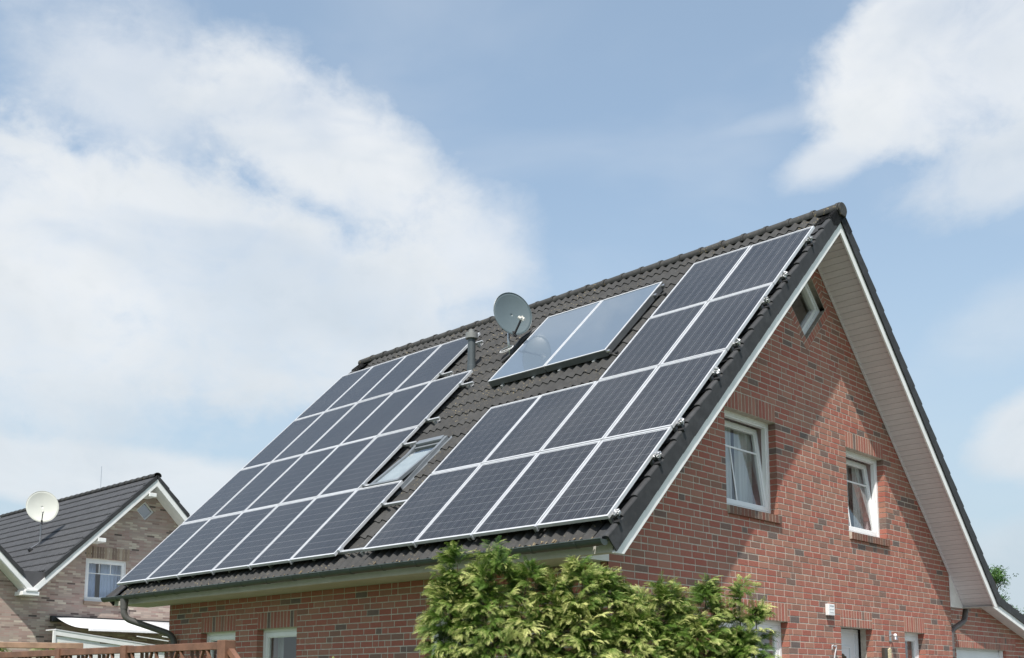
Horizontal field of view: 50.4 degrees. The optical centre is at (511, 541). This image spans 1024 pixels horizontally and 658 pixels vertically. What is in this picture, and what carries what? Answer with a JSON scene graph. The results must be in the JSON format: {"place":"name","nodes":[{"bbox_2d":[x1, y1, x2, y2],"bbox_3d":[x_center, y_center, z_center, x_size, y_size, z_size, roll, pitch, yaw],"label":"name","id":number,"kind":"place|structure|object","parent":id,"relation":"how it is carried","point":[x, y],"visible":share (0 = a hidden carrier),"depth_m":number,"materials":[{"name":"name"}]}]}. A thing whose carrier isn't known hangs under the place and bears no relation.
{"place":"outdoors","nodes":[
{"label":"outdoors","id":0,"kind":"place"},
{"bbox_2d":[0,642,82,648],"bbox_3d":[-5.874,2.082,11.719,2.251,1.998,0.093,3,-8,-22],"label":"pergola beam","id":1,"kind":"structure","parent":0,"point":[35,645],"depth_m":12.07,"materials":[{"name":"brown wood"}]},
{"bbox_2d":[0,466,189,657],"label":"brown brick house","id":2,"kind":"structure","parent":0,"point":[88,553],"depth_m":30.44,"materials":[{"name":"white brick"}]},
{"bbox_2d":[26,491,58,551],"bbox_3d":[-13.641,-0.594,31.361,0.809,1.785,0.684,-2,-8,14],"label":"satellite dish","id":3,"kind":"object","parent":2,"relation":"on","point":[42,507],"visible":1,"depth_m":31.48,"materials":[{"name":"white paint"}]},
{"bbox_2d":[50,616,168,633],"bbox_3d":[-10.029,2.321,29.754,2.116,0.470,4.350,-7,-11,43],"label":"awning","id":4,"kind":"object","parent":2,"relation":"attached to","point":[106,624],"visible":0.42,"depth_m":29.15,"materials":[{"name":"fabric"}]},
{"bbox_2d":[46,629,168,657],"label":"garden pavilion","id":5,"kind":"structure","parent":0,"point":[88,640],"depth_m":27.14,"materials":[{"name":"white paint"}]},
{"bbox_2d":[0,0,1023,613],"label":"sky","id":6,"kind":"structure","parent":0,"point":[212,211],"materials":[{"name":"blue"}]},
{"label":"lawn","id":7,"kind":"structure","parent":0,"visible":0},
{"bbox_2d":[0,640,240,657],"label":"wooden fence","id":8,"kind":"object","parent":7,"relation":"on","point":[225,648],"visible":1,"depth_m":7.55,"materials":[{"name":"brown wood"}]},
{"bbox_2d":[413,535,565,657],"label":"thuja shrub","id":9,"kind":"object","parent":7,"relation":"on","point":[462,606],"visible":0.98,"depth_m":7.86,"materials":[{"name":"green plant"}]},
{"bbox_2d":[101,202,1001,657],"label":"red brick house","id":10,"kind":"structure","parent":7,"relation":"on","point":[801,474],"depth_m":15.68,"materials":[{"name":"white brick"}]},
{"bbox_2d":[126,340,483,586],"bbox_3d":[-2.736,-1.512,18.043,6.560,4.454,4.598,-7,-11,43],"label":"mounting frame","id":11,"kind":"object","parent":10,"relation":"attached to","point":[384,503],"visible":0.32,"depth_m":16.54,"materials":[{"name":"metal"}]},
{"bbox_2d":[117,518,210,584],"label":"solar module","id":12,"kind":"object","parent":11,"relation":"attached to","point":[160,554],"visible":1,"depth_m":18.46,"materials":[{"name":"glass"}]},
{"bbox_2d":[146,512,242,581],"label":"solar module","id":13,"kind":"object","parent":11,"relation":"attached to","point":[191,549],"visible":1,"depth_m":17.78,"materials":[{"name":"glass"}]},
{"bbox_2d":[182,462,270,523],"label":"solar module","id":14,"kind":"object","parent":11,"relation":"attached to","point":[224,494],"visible":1,"depth_m":19.47,"materials":[{"name":"glass"}]},
{"bbox_2d":[178,505,277,576],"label":"solar module","id":15,"kind":"object","parent":11,"relation":"attached to","point":[226,542],"visible":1,"depth_m":17.09,"materials":[{"name":"glass"}]},
{"bbox_2d":[212,454,303,517],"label":"solar module","id":16,"kind":"object","parent":11,"relation":"attached to","point":[256,487],"visible":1,"depth_m":18.78,"materials":[{"name":"glass"}]},
{"bbox_2d":[212,497,315,572],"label":"solar module","id":17,"kind":"object","parent":11,"relation":"attached to","point":[264,534],"visible":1,"depth_m":16.41,"materials":[{"name":"glass"}]},
{"bbox_2d":[241,412,323,469],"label":"solar module","id":18,"kind":"object","parent":11,"relation":"attached to","point":[281,442],"visible":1,"depth_m":20.46,"materials":[{"name":"glass"}]},
{"bbox_2d":[245,446,337,510],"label":"solar module","id":19,"kind":"object","parent":11,"relation":"attached to","point":[278,491],"visible":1,"depth_m":18.10,"materials":[{"name":"glass"}]},
{"bbox_2d":[249,489,357,567],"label":"solar module","id":20,"kind":"object","parent":11,"relation":"attached to","point":[291,540],"visible":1,"depth_m":15.73,"materials":[{"name":"glass"}]},
{"bbox_2d":[272,403,356,461],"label":"solar module","id":21,"kind":"object","parent":11,"relation":"attached to","point":[311,435],"visible":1,"depth_m":19.77,"materials":[{"name":"glass"}]},
{"bbox_2d":[280,436,376,503],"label":"solar module","id":22,"kind":"object","parent":11,"relation":"attached to","point":[326,472],"visible":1,"depth_m":17.41,"materials":[{"name":"glass"}]},
{"bbox_2d":[295,366,372,419],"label":"solar module","id":23,"kind":"object","parent":11,"relation":"attached to","point":[333,394],"visible":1,"depth_m":21.45,"materials":[{"name":"glass"}]},
{"bbox_2d":[290,480,403,561],"bbox_3d":[-2.280,-0.287,15.083,0.982,0.042,1.622,-7,34,43],"label":"solar module","id":24,"kind":"object","parent":11,"relation":"attached to","point":[348,520],"visible":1,"depth_m":15.02,"materials":[{"name":"glass"}]},
{"bbox_2d":[305,393,391,453],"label":"solar module","id":25,"kind":"object","parent":11,"relation":"attached to","point":[342,429],"visible":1,"depth_m":19.09,"materials":[{"name":"glass"}]},
{"bbox_2d":[325,356,405,411],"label":"solar module","id":26,"kind":"object","parent":11,"relation":"attached to","point":[363,386],"visible":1,"depth_m":20.76,"materials":[{"name":"glass"}]},
{"bbox_2d":[318,426,418,496],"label":"solar module","id":27,"kind":"object","parent":11,"relation":"attached to","point":[371,459],"visible":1,"depth_m":16.72,"materials":[{"name":"glass"}]},
{"bbox_2d":[340,382,429,444],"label":"solar module","id":28,"kind":"object","parent":11,"relation":"attached to","point":[385,413],"visible":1,"depth_m":18.40,"materials":[{"name":"glass"}]},
{"bbox_2d":[359,344,441,401],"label":"solar module","id":29,"kind":"object","parent":11,"relation":"attached to","point":[398,374],"visible":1,"depth_m":20.07,"materials":[{"name":"glass"}]},
{"bbox_2d":[378,370,472,435],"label":"solar module","id":30,"kind":"object","parent":11,"relation":"attached to","point":[430,399],"visible":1,"depth_m":17.69,"materials":[{"name":"glass"}]},
{"bbox_2d":[394,332,479,391],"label":"solar module","id":31,"kind":"object","parent":11,"relation":"attached to","point":[443,357],"visible":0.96,"depth_m":19.34,"materials":[{"name":"glass"}]},
{"bbox_2d":[368,435,451,496],"bbox_3d":[-1.501,-1.060,15.919,0.850,1.072,1.078,-7,-11,43],"label":"roof window","id":32,"kind":"structure","parent":10,"relation":"in","point":[423,451],"depth_m":15.84,"materials":[{"name":"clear glass"}]},
{"bbox_2d":[493,292,539,362],"bbox_3d":[0.096,-3.467,17.836,0.574,1.243,0.783,-4,-9,26],"label":"satellite dish","id":33,"kind":"object","parent":10,"relation":"attached to","point":[512,314],"visible":0.98,"depth_m":17.83,"materials":[{"name":"grey paint"}]},
{"bbox_2d":[488,300,601,387],"bbox_3d":[0.575,-3.085,17.132,1.220,0.170,2.037,-7,34,43],"label":"solar collector","id":34,"kind":"object","parent":10,"relation":"on","point":[539,347],"visible":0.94,"depth_m":17.03,"materials":[{"name":"glass"}]},
{"bbox_2d":[544,282,666,371],"bbox_3d":[1.446,-3.196,16.310,1.285,0.170,2.037,-7,34,43],"label":"solar collector","id":35,"kind":"object","parent":10,"relation":"on","point":[604,328],"visible":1,"depth_m":16.19,"materials":[{"name":"glass"}]},
{"bbox_2d":[408,236,813,549],"bbox_3d":[1.142,-1.988,14.388,4.100,4.465,4.589,-7,-11,43],"label":"mounting frame","id":36,"kind":"object","parent":10,"relation":"attached to","point":[655,460],"visible":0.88,"depth_m":12.79,"materials":[{"name":"metal"}]},
{"bbox_2d":[362,464,481,551],"bbox_3d":[-1.144,-0.439,14.025,0.982,0.040,1.622,-7,34,43],"label":"solar module","id":37,"kind":"object","parent":36,"relation":"attached to","point":[413,517],"visible":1,"depth_m":13.98,"materials":[{"name":"glass"}]},
{"bbox_2d":[415,453,537,544],"bbox_3d":[-0.420,-0.530,13.341,0.982,0.040,1.622,-7,34,43],"label":"solar module","id":38,"kind":"object","parent":36,"relation":"attached to","point":[473,502],"visible":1,"depth_m":13.29,"materials":[{"name":"glass"}]},
{"bbox_2d":[431,395,540,473],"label":"solar module","id":39,"kind":"object","parent":36,"relation":"attached to","point":[485,436],"visible":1,"depth_m":14.99,"materials":[{"name":"glass"}]},
{"bbox_2d":[472,440,600,536],"bbox_3d":[0.305,-0.621,12.659,0.982,0.040,1.622,-7,34,43],"label":"solar module","id":40,"kind":"object","parent":36,"relation":"attached to","point":[534,492],"visible":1,"depth_m":12.61,"materials":[{"name":"glass"}]},
{"bbox_2d":[483,381,596,462],"bbox_3d":[0.384,-1.564,14.334,0.982,0.042,1.622,-7,34,43],"label":"solar module","id":41,"kind":"object","parent":36,"relation":"attached to","point":[536,427],"visible":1,"depth_m":14.30,"materials":[{"name":"glass"}]},
{"bbox_2d":[540,366,657,451],"bbox_3d":[1.109,-1.655,13.650,0.982,0.041,1.622,-7,34,43],"label":"solar module","id":42,"kind":"object","parent":36,"relation":"attached to","point":[599,410],"visible":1,"depth_m":13.61,"materials":[{"name":"glass"}]},
{"bbox_2d":[537,426,672,527],"bbox_3d":[1.030,-0.712,11.976,0.982,0.041,1.622,-7,34,43],"label":"solar module","id":43,"kind":"object","parent":36,"relation":"attached to","point":[603,480],"visible":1,"depth_m":11.91,"materials":[{"name":"glass"}]},
{"bbox_2d":[599,301,707,379],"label":"solar module","id":44,"kind":"object","parent":36,"relation":"attached to","point":[653,341],"visible":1,"depth_m":14.61,"materials":[{"name":"glass"}]},
{"bbox_2d":[603,349,726,439],"bbox_3d":[1.834,-1.745,12.967,0.982,0.040,1.622,-7,34,43],"label":"solar module","id":45,"kind":"object","parent":36,"relation":"attached to","point":[666,395],"visible":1,"depth_m":12.91,"materials":[{"name":"glass"}]},
{"bbox_2d":[650,245,750,317],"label":"solar module","id":46,"kind":"object","parent":36,"relation":"attached to","point":[700,282],"visible":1,"depth_m":15.60,"materials":[{"name":"glass"}]},
{"bbox_2d":[660,283,773,364],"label":"solar module","id":47,"kind":"object","parent":36,"relation":"attached to","point":[718,324],"visible":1,"depth_m":13.91,"materials":[{"name":"glass"}]},
{"bbox_2d":[709,226,814,300],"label":"solar module","id":48,"kind":"object","parent":36,"relation":"attached to","point":[763,263],"visible":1,"depth_m":14.91,"materials":[{"name":"glass"}]},
{"bbox_2d":[521,555,641,657],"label":"thuja shrub","id":49,"kind":"object","parent":7,"relation":"on","point":[568,611],"visible":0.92,"depth_m":7.87,"materials":[{"name":"green plant"}]},
{"bbox_2d":[592,572,693,657],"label":"thuja shrub","id":50,"kind":"object","parent":7,"relation":"on","point":[637,613],"visible":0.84,"depth_m":7.85,"materials":[{"name":"green plant"}]},
{"bbox_2d":[643,573,738,657],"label":"thuja shrub","id":51,"kind":"object","parent":7,"relation":"on","point":[698,626],"visible":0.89,"depth_m":7.88,"materials":[{"name":"green plant"}]},
{"bbox_2d":[705,574,781,657],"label":"thuja shrub","id":52,"kind":"object","parent":7,"relation":"on","point":[747,641],"visible":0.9,"depth_m":7.90,"materials":[{"name":"green plant"}]},
{"bbox_2d":[950,599,1023,657],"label":"garage","id":53,"kind":"structure","parent":7,"relation":"on","point":[991,632],"depth_m":20.79,"materials":[{"name":"red brick"}]},
{"bbox_2d":[956,648,998,657],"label":"garage door","id":54,"kind":"structure","parent":53,"relation":"in","point":[961,652],"depth_m":20.56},
{"bbox_2d":[990,564,1023,614],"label":"broadleaf tree","id":55,"kind":"object","parent":7,"relation":"on","point":[997,574],"visible":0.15,"depth_m":39.90,"materials":[{"name":"green plant"}]}
]}

